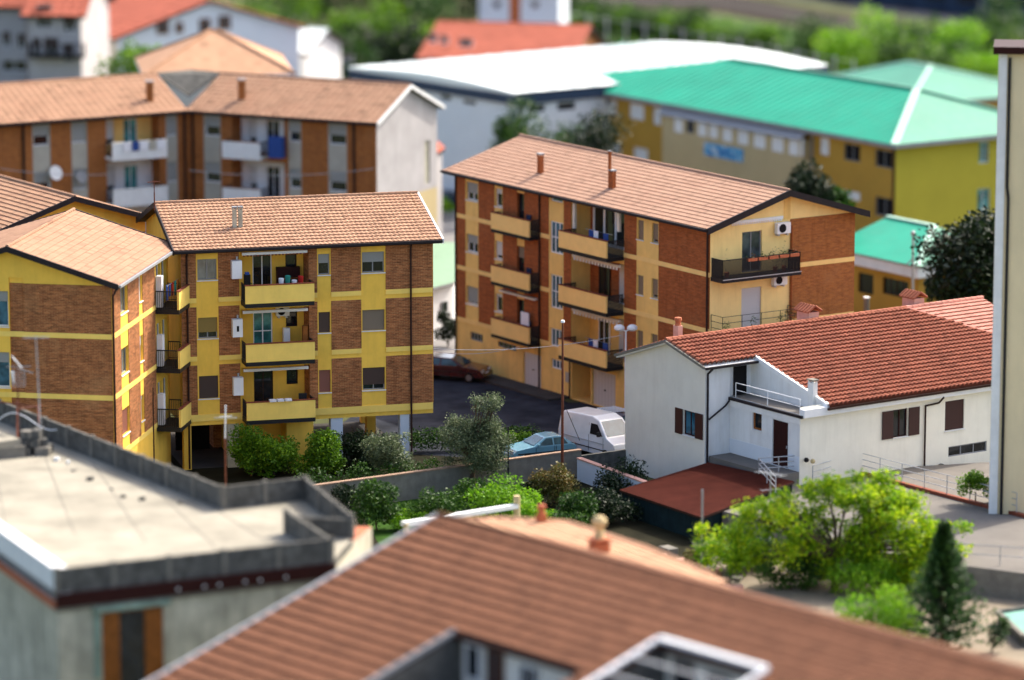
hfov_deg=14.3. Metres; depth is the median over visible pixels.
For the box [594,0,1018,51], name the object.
railway bank
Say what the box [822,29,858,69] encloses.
tree
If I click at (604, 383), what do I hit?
garage door
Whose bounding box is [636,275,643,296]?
window
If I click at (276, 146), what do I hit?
tarpaulin
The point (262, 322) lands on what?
balcony door
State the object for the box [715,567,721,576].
rubble block
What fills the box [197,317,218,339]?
window
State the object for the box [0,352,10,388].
window
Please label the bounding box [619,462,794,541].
carport
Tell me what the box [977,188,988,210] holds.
window
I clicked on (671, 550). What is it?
rubble block
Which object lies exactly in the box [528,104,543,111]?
window
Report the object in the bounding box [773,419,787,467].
door
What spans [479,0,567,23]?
white building
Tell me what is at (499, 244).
window
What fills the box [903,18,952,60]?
tree
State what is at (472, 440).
olive tree
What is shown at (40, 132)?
window
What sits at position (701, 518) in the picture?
post
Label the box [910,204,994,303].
evergreen tree
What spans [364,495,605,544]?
garden grass
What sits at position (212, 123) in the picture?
window
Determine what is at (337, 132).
window
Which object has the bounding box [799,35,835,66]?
tree
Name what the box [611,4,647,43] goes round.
tree
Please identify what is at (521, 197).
balcony door
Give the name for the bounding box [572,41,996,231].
school building
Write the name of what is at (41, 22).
window
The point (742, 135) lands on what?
window
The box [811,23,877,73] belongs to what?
tree
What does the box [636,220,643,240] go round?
window
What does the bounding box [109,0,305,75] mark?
white house
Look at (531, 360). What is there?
garage door
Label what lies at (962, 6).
wagon
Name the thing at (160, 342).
boiler cabinet
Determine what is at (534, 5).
window
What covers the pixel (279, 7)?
tree
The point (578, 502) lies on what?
bush
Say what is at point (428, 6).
tree
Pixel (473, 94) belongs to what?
sports hall
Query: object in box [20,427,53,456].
rubble pile
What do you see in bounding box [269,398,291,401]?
laundry
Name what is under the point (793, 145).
window
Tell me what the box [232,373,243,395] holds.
boiler
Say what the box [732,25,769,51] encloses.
tree
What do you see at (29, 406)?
metal frame
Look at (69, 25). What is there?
window
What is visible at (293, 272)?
cupboard
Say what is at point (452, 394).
road
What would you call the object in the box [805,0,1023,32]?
road
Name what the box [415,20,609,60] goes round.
brick house
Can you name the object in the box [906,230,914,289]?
lamp post
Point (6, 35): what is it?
window
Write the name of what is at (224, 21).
window
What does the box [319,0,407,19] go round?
tree
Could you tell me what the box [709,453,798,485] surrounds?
landing
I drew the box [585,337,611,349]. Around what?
laundry
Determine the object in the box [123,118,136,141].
balcony door
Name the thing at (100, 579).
terrace building
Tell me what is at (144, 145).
laundry
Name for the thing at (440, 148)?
annex
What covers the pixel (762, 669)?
pergola frame
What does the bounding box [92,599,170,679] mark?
window
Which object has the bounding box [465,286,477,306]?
window
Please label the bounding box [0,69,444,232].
apartment building
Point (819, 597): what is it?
yard ground
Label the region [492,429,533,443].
hedge
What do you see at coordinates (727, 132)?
window
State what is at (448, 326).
bush
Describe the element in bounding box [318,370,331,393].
window
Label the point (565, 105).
window
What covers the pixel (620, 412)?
parked car
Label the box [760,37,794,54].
tree
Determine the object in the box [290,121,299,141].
window
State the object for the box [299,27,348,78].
building
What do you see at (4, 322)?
window
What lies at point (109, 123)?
window
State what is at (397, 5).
tree
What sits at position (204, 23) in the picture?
window
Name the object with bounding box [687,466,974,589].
acacia tree
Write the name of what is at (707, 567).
rubble block
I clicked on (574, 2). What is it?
tree
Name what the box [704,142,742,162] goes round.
banner
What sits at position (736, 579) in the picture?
rubble block
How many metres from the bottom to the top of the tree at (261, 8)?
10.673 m
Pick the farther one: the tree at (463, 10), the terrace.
the tree at (463, 10)
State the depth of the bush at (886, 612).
178.78 m
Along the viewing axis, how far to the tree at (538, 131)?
290.38 m
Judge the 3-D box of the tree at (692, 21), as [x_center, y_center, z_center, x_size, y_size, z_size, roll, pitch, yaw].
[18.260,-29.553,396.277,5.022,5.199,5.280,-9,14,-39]
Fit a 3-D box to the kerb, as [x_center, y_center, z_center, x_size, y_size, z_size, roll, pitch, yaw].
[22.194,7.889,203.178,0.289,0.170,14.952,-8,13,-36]
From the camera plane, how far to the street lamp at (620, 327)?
225.65 m
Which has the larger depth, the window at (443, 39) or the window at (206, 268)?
the window at (443, 39)
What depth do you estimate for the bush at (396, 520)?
202.00 m
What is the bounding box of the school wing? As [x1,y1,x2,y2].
[837,61,997,107]
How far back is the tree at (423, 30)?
377.20 m
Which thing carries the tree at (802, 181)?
on the ground at (842, 10)
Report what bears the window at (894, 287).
in the school annex at (882, 268)
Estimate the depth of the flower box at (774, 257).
222.70 m
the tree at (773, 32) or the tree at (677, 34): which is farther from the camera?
the tree at (677, 34)
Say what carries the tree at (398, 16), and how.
on the far yard
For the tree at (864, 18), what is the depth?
380.84 m
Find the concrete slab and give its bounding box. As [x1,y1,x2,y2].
[0,436,25,458]
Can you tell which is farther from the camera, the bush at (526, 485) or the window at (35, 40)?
the window at (35, 40)
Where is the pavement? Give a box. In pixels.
[475,374,568,400]
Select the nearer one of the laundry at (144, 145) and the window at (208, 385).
the window at (208, 385)
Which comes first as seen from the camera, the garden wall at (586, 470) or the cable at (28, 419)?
the cable at (28, 419)
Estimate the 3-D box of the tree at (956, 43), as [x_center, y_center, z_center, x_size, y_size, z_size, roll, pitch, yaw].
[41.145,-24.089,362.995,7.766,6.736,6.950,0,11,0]
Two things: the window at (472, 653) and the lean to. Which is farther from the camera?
the lean to
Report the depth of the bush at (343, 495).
204.90 m
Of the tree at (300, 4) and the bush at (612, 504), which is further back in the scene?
the tree at (300, 4)
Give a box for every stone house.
[0,0,28,82]
[20,0,115,80]
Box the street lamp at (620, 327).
[614,324,637,411]
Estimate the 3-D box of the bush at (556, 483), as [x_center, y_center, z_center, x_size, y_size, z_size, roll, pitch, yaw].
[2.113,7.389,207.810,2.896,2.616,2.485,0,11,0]
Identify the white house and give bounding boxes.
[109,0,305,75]
[614,288,992,484]
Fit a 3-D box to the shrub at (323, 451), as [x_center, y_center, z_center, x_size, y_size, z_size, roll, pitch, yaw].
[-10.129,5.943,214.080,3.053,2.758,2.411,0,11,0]
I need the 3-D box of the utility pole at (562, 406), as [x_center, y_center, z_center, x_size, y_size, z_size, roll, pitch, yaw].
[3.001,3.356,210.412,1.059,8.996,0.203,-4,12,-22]
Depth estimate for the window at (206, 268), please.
214.30 m
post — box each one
[507,426,508,485]
[701,489,702,565]
[863,296,869,310]
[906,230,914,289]
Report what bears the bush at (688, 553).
on the yard ground at (819, 597)
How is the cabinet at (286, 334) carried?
on the apartment building at (363, 311)
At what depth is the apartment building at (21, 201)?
223.04 m
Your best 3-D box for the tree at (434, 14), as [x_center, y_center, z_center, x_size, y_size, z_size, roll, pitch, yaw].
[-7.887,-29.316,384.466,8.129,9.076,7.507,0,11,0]
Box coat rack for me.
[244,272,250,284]
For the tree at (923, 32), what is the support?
on the field
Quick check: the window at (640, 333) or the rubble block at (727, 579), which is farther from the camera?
the window at (640, 333)
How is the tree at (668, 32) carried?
on the field
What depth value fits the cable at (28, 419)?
187.19 m
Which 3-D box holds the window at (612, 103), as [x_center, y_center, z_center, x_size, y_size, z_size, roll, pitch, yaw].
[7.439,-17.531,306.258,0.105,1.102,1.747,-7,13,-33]
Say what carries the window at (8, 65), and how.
in the stone house at (14, 63)
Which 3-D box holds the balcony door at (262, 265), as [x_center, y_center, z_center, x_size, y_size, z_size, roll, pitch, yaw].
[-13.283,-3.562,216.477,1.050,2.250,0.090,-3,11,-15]
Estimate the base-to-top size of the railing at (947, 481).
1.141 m
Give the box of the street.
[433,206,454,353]
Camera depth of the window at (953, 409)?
211.91 m
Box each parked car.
[433,353,492,382]
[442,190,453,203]
[500,432,576,457]
[597,406,624,420]
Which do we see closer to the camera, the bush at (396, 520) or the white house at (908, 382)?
the bush at (396, 520)
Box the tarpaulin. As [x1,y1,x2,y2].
[268,136,284,158]
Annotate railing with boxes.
[758,455,794,492]
[812,453,1016,511]
[955,543,1023,564]
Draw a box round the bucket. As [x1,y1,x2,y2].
[298,275,303,282]
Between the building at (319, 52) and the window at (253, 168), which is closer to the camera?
the window at (253, 168)
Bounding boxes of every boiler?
[231,256,241,278]
[231,315,242,336]
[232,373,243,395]
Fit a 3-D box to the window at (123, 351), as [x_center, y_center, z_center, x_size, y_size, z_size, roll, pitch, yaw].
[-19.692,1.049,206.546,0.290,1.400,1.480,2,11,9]
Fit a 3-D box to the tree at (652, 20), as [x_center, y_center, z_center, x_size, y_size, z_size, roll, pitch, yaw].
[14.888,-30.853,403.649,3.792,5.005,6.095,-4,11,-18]
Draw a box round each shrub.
[226,423,272,475]
[237,435,299,477]
[290,427,347,476]
[334,428,392,474]
[358,430,415,472]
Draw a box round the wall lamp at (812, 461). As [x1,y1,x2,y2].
[804,458,814,463]
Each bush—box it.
[329,482,371,514]
[348,477,401,529]
[388,508,429,531]
[398,486,466,517]
[433,309,454,346]
[442,196,454,217]
[454,477,499,506]
[463,472,542,516]
[512,497,556,518]
[517,478,548,501]
[525,461,579,507]
[548,510,589,524]
[556,488,600,526]
[587,485,643,523]
[590,454,648,496]
[683,548,707,565]
[689,534,761,571]
[746,532,783,569]
[752,549,826,590]
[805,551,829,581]
[820,545,900,597]
[833,580,927,637]
[879,555,926,596]
[955,469,988,500]
[985,616,1012,651]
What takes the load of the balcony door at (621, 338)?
in the apartment building at (654, 265)
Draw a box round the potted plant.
[783,309,794,320]
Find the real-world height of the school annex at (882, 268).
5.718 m
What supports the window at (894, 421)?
in the white house at (908, 382)
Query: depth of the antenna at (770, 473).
194.60 m
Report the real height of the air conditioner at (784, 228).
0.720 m
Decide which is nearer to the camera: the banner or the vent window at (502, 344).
the vent window at (502, 344)
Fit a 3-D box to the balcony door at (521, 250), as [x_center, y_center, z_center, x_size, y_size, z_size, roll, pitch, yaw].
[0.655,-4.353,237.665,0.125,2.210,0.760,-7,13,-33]
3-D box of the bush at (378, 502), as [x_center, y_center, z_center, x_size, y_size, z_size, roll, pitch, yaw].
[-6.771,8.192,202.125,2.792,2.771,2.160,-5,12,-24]
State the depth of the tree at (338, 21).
381.31 m
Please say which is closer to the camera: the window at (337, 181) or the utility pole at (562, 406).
the utility pole at (562, 406)
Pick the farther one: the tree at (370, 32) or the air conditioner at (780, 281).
the tree at (370, 32)
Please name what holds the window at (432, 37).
in the brick house at (445, 39)
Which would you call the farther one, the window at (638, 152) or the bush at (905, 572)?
the window at (638, 152)
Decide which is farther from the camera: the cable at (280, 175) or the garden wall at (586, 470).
the cable at (280, 175)
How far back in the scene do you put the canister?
214.71 m
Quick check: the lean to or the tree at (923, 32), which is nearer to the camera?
the lean to
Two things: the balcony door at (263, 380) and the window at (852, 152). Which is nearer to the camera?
the balcony door at (263, 380)
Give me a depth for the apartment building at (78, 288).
205.17 m
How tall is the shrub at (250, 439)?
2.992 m
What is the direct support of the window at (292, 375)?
in the apartment building at (363, 311)
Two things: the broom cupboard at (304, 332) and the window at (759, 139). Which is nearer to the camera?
the broom cupboard at (304, 332)
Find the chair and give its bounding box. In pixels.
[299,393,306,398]
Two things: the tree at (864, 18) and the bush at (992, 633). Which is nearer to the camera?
the bush at (992, 633)
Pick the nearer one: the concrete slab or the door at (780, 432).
the concrete slab
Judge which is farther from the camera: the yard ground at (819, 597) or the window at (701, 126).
the window at (701, 126)
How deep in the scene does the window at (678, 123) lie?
297.57 m
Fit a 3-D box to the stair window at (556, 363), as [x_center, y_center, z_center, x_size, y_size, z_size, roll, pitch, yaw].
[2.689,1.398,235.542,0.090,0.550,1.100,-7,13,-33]
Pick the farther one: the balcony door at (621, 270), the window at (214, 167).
the window at (214, 167)
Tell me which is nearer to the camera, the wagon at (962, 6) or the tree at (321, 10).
the tree at (321, 10)
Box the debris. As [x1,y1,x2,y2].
[86,476,93,480]
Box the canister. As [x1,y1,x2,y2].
[285,275,289,282]
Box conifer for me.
[878,518,1004,648]
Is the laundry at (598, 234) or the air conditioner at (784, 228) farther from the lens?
the laundry at (598, 234)
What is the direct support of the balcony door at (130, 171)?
in the apartment building at (228, 123)
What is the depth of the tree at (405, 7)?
404.94 m
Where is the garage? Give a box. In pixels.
[342,54,352,61]
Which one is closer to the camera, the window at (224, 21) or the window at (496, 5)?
the window at (224, 21)
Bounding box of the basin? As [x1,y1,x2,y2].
[995,606,1023,646]
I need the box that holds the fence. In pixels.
[568,11,854,73]
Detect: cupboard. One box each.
[276,266,299,283]
[302,325,307,340]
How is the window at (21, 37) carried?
in the stone house at (14, 63)
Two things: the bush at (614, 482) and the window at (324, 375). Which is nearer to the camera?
the bush at (614, 482)
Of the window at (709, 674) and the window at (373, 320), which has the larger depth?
the window at (373, 320)
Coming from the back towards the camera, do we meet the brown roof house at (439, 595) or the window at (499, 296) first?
the window at (499, 296)
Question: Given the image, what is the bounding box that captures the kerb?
[862,471,1023,517]
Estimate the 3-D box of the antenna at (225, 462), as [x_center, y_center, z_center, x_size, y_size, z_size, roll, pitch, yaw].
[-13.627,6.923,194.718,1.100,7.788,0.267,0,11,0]
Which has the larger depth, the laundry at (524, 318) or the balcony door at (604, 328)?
the laundry at (524, 318)
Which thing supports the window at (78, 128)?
in the apartment building at (228, 123)
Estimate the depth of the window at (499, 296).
240.18 m
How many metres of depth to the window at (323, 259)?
215.88 m
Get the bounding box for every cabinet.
[156,275,163,307]
[157,334,164,365]
[158,393,165,424]
[282,327,289,341]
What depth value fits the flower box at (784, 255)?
223.10 m
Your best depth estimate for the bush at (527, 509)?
200.51 m
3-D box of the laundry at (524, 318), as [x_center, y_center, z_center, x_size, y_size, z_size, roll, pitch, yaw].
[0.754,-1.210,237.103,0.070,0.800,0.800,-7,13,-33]
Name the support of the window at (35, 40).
in the stone house at (68, 38)
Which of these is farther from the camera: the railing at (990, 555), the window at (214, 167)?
the window at (214, 167)
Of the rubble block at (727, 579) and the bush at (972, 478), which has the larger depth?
the bush at (972, 478)
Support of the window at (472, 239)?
in the apartment building at (654, 265)
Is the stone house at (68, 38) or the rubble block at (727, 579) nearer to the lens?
the rubble block at (727, 579)
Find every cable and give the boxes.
[0,168,111,174]
[0,412,56,430]
[190,168,374,175]
[433,335,620,349]
[433,346,519,353]
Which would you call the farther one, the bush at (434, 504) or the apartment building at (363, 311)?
the apartment building at (363, 311)
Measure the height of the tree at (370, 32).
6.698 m
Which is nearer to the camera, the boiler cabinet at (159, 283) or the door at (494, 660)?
the door at (494, 660)
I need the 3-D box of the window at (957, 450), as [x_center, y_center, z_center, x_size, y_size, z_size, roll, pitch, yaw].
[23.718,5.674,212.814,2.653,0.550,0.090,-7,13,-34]
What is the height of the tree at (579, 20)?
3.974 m
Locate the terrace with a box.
[722,462,1023,599]
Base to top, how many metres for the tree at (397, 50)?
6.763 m
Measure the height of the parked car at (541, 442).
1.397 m
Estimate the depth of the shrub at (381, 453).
209.77 m
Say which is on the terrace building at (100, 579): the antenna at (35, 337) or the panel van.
the antenna at (35, 337)
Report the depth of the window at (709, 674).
142.30 m
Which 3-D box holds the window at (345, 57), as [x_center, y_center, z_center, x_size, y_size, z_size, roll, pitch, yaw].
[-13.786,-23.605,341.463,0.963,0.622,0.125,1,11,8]
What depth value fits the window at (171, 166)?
271.43 m
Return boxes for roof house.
[134,29,295,106]
[148,511,1023,679]
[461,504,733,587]
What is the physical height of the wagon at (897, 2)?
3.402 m
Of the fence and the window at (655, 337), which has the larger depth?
the fence
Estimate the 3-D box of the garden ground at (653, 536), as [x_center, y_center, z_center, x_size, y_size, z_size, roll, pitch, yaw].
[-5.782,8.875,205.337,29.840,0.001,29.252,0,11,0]
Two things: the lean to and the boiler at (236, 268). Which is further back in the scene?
the boiler at (236, 268)
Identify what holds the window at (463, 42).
in the brick house at (445, 39)
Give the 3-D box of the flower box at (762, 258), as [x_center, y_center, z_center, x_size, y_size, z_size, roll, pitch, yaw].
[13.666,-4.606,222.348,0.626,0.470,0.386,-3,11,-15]
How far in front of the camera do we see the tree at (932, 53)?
365.99 m
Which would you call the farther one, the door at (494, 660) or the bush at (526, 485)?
the bush at (526, 485)
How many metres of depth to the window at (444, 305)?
253.00 m
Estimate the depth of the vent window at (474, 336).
242.48 m
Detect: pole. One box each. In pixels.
[152,388,154,459]
[561,320,579,471]
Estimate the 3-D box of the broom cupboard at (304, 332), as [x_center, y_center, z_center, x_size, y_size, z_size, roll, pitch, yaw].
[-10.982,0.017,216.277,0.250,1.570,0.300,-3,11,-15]
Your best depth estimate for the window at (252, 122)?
270.84 m
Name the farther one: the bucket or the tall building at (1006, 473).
the bucket
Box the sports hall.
[348,42,829,190]
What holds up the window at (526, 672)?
in the brown roof house at (439, 595)
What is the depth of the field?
426.09 m
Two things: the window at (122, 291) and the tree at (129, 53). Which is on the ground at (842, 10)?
the tree at (129, 53)
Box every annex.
[437,141,444,233]
[854,215,949,311]
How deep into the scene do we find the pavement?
237.24 m
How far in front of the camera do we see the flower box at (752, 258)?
221.86 m
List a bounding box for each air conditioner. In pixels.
[275,307,289,317]
[771,276,786,287]
[775,221,790,235]
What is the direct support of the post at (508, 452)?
on the garden ground at (653, 536)
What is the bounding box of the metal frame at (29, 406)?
[0,401,41,437]
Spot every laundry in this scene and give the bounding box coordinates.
[123,139,164,151]
[166,279,178,300]
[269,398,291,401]
[521,311,528,325]
[585,228,610,239]
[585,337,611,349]
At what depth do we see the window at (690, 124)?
296.44 m
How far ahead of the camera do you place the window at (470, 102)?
305.74 m
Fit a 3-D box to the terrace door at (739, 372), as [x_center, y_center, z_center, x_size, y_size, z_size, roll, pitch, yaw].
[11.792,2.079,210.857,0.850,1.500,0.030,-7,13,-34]
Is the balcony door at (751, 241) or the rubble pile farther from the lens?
the balcony door at (751, 241)
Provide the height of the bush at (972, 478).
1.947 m
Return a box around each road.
[344,375,605,457]
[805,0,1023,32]
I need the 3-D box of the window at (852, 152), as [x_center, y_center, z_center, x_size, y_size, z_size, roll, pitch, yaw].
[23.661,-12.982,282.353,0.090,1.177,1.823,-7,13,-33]
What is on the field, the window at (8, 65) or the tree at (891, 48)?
the tree at (891, 48)
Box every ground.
[170,0,1023,541]
[171,455,693,556]
[691,539,1023,665]
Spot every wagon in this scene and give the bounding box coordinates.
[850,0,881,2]
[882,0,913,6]
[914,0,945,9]
[946,0,977,13]
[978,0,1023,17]
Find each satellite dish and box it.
[50,165,61,179]
[76,170,86,182]
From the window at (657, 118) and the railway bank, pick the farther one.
the railway bank
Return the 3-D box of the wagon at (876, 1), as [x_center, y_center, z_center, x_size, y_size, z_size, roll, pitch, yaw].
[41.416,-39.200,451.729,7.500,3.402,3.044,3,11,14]
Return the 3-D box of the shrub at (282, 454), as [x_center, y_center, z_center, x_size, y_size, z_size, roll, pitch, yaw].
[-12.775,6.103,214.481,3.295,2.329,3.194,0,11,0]
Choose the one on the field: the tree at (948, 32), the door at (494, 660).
the tree at (948, 32)
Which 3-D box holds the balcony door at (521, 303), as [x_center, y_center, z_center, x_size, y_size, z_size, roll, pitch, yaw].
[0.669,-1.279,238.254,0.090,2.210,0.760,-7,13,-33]
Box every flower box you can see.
[746,253,756,261]
[757,251,767,260]
[769,251,778,258]
[779,250,788,257]
[788,248,799,256]
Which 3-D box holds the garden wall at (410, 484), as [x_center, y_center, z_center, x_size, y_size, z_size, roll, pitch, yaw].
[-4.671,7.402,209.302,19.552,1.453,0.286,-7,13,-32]
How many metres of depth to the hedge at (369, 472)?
208.62 m
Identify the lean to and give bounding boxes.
[353,527,371,560]
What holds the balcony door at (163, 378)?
in the apartment building at (78, 288)
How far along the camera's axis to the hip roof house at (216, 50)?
285.68 m
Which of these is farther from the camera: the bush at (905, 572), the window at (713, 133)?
the window at (713, 133)
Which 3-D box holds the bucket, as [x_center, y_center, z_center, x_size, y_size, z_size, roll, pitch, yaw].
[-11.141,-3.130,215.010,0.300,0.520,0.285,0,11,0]
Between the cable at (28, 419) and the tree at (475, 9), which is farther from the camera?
the tree at (475, 9)
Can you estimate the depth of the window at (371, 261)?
216.56 m
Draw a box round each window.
[0,291,9,327]
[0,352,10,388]
[2,32,9,46]
[2,60,26,70]
[18,34,25,48]
[33,38,40,53]
[33,124,48,145]
[34,171,48,186]
[36,5,50,27]
[44,38,58,53]
[63,19,75,31]
[63,43,73,61]
[72,122,84,142]
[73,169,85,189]
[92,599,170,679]
[106,120,113,143]
[107,167,113,190]
[120,286,128,315]
[121,346,129,376]
[122,407,130,437]
[139,276,143,303]
[157,21,168,34]
[167,115,174,135]
[167,161,175,181]
[176,22,182,32]
[197,259,217,281]
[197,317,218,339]
[198,375,219,399]
[199,18,210,31]
[205,115,219,135]
[206,162,219,181]
[218,15,230,29]
[249,119,256,141]
[250,165,256,188]
[285,254,296,265]
[286,311,296,325]
[287,369,297,383]
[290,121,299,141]
[290,168,300,187]
[317,254,330,275]
[318,312,330,333]
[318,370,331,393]
[330,124,345,144]
[330,171,345,191]
[342,54,352,61]
[361,251,385,273]
[361,309,385,331]
[362,367,385,391]
[429,33,436,42]
[440,35,447,43]
[441,95,450,100]
[441,300,447,312]
[459,38,472,46]
[464,99,475,104]
[464,642,481,679]
[465,182,477,202]
[465,234,477,254]
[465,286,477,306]
[471,332,482,342]
[493,2,500,8]
[494,188,502,208]
[494,241,502,260]
[494,293,502,313]
[499,341,515,350]
[519,663,538,679]
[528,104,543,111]
[531,2,538,8]
[551,221,562,254]
[552,274,561,309]
[552,328,561,346]
[553,359,560,369]
[557,101,574,110]
[609,99,615,114]
[630,103,643,120]
[634,147,647,159]
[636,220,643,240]
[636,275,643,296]
[638,330,642,346]
[650,223,658,244]
[650,279,657,299]
[653,334,657,342]
[654,107,660,124]
[674,118,682,132]
[675,407,702,439]
[687,120,693,133]
[698,122,705,136]
[706,671,731,679]
[709,125,717,138]
[723,127,731,142]
[738,130,747,144]
[751,413,761,432]
[754,133,764,148]
[772,136,782,152]
[789,138,803,156]
[821,137,828,155]
[845,143,859,161]
[845,191,859,200]
[859,272,873,294]
[876,149,892,168]
[876,196,891,215]
[882,406,919,439]
[884,277,908,296]
[925,277,933,295]
[944,399,964,431]
[948,441,985,456]
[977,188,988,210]
[979,141,987,162]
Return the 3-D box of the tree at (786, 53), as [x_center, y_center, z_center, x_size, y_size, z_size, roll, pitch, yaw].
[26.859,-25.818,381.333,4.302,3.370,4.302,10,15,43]
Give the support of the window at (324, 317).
in the apartment building at (363, 311)
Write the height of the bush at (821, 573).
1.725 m
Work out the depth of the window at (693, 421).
211.03 m
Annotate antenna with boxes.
[6,356,31,437]
[23,336,47,429]
[148,180,160,209]
[214,405,236,485]
[754,470,785,540]
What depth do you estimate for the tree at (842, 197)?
264.54 m
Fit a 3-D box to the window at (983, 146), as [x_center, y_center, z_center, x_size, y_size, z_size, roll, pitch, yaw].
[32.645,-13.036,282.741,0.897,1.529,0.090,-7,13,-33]
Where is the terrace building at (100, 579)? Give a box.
[0,399,354,679]
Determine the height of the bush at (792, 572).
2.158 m
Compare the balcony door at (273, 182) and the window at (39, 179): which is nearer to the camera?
the window at (39, 179)
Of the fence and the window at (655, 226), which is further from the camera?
the fence
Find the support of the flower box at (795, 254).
attached to the apartment building at (654, 265)
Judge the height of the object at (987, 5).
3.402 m
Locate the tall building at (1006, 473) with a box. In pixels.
[988,39,1023,514]
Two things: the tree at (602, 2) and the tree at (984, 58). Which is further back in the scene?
the tree at (602, 2)
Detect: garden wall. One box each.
[315,449,581,506]
[576,457,646,494]
[581,449,625,469]
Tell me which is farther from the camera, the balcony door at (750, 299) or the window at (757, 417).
the balcony door at (750, 299)
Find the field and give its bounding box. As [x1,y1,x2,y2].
[570,5,916,71]
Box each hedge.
[294,454,443,483]
[394,423,543,450]
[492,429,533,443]
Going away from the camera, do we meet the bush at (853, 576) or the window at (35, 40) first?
the bush at (853, 576)
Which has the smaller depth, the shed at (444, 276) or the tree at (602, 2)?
the shed at (444, 276)
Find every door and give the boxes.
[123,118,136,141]
[124,165,137,188]
[163,378,164,392]
[252,254,271,284]
[253,313,271,342]
[254,371,272,400]
[267,120,278,151]
[267,166,279,196]
[486,649,503,679]
[519,194,523,217]
[519,247,523,271]
[519,300,523,323]
[525,352,540,387]
[593,207,623,249]
[594,369,614,407]
[598,318,610,350]
[599,262,610,295]
[619,264,623,303]
[619,318,623,358]
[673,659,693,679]
[733,365,746,394]
[741,287,759,326]
[742,230,760,271]
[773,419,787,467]
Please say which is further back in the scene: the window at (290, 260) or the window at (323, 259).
the window at (290, 260)
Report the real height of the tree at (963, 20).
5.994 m
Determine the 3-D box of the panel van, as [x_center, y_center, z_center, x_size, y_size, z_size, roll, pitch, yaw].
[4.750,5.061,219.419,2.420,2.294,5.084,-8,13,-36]
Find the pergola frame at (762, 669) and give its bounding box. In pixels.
[588,636,768,679]
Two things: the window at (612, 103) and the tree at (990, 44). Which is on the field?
the tree at (990, 44)
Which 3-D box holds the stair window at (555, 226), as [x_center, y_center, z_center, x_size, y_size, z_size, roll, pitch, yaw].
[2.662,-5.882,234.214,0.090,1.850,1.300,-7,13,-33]
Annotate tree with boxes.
[88,38,159,75]
[233,0,276,17]
[235,0,311,21]
[240,0,309,26]
[262,0,348,27]
[272,0,329,26]
[290,0,357,29]
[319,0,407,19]
[324,6,360,35]
[335,0,426,30]
[335,21,387,69]
[338,0,421,63]
[338,31,383,79]
[364,8,427,60]
[367,17,430,63]
[386,20,435,60]
[391,0,470,38]
[395,0,456,23]
[397,0,465,21]
[437,0,478,20]
[437,391,517,487]
[447,0,478,20]
[487,95,539,149]
[501,112,589,143]
[558,104,636,153]
[568,0,580,14]
[568,0,610,17]
[570,3,597,23]
[581,0,617,36]
[586,0,639,42]
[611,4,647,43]
[617,6,659,41]
[641,3,676,41]
[654,9,699,41]
[670,4,712,42]
[679,9,714,43]
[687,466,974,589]
[688,15,745,44]
[710,24,751,46]
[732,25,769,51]
[743,20,786,51]
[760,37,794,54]
[776,12,843,61]
[779,46,804,56]
[783,158,836,200]
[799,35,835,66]
[809,29,876,72]
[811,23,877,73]
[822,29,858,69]
[823,184,857,206]
[836,22,924,71]
[850,0,920,61]
[860,26,950,67]
[861,12,957,68]
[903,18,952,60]
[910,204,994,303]
[916,40,971,66]
[922,19,978,66]
[927,17,991,62]
[935,35,992,69]
[937,53,997,78]
[949,14,1023,53]
[954,49,998,78]
[967,0,1023,40]
[969,17,1011,57]
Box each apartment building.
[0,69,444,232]
[0,175,144,231]
[0,207,191,463]
[136,191,443,469]
[440,134,869,410]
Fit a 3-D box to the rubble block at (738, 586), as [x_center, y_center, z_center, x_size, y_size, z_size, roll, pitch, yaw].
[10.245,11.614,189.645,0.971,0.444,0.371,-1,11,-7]
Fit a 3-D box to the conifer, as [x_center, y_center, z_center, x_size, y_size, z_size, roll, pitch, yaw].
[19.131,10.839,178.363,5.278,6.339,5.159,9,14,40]
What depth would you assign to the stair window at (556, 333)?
235.42 m
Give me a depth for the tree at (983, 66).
351.76 m
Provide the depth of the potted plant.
224.60 m
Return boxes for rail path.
[611,0,907,32]
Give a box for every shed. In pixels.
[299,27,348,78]
[433,242,454,339]
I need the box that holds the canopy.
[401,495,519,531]
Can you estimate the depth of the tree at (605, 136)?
283.31 m
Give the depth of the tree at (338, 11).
405.36 m
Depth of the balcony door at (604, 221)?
231.83 m
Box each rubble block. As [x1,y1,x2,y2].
[659,545,677,555]
[704,565,715,572]
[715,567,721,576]
[719,576,730,583]
[724,584,742,589]
[731,575,742,582]
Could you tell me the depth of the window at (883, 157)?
279.57 m
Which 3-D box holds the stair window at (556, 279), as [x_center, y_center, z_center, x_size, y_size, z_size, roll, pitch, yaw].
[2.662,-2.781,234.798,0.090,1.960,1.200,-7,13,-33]
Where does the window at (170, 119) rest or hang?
in the apartment building at (228, 123)
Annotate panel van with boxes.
[558,407,624,452]
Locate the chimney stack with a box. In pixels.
[509,0,519,21]

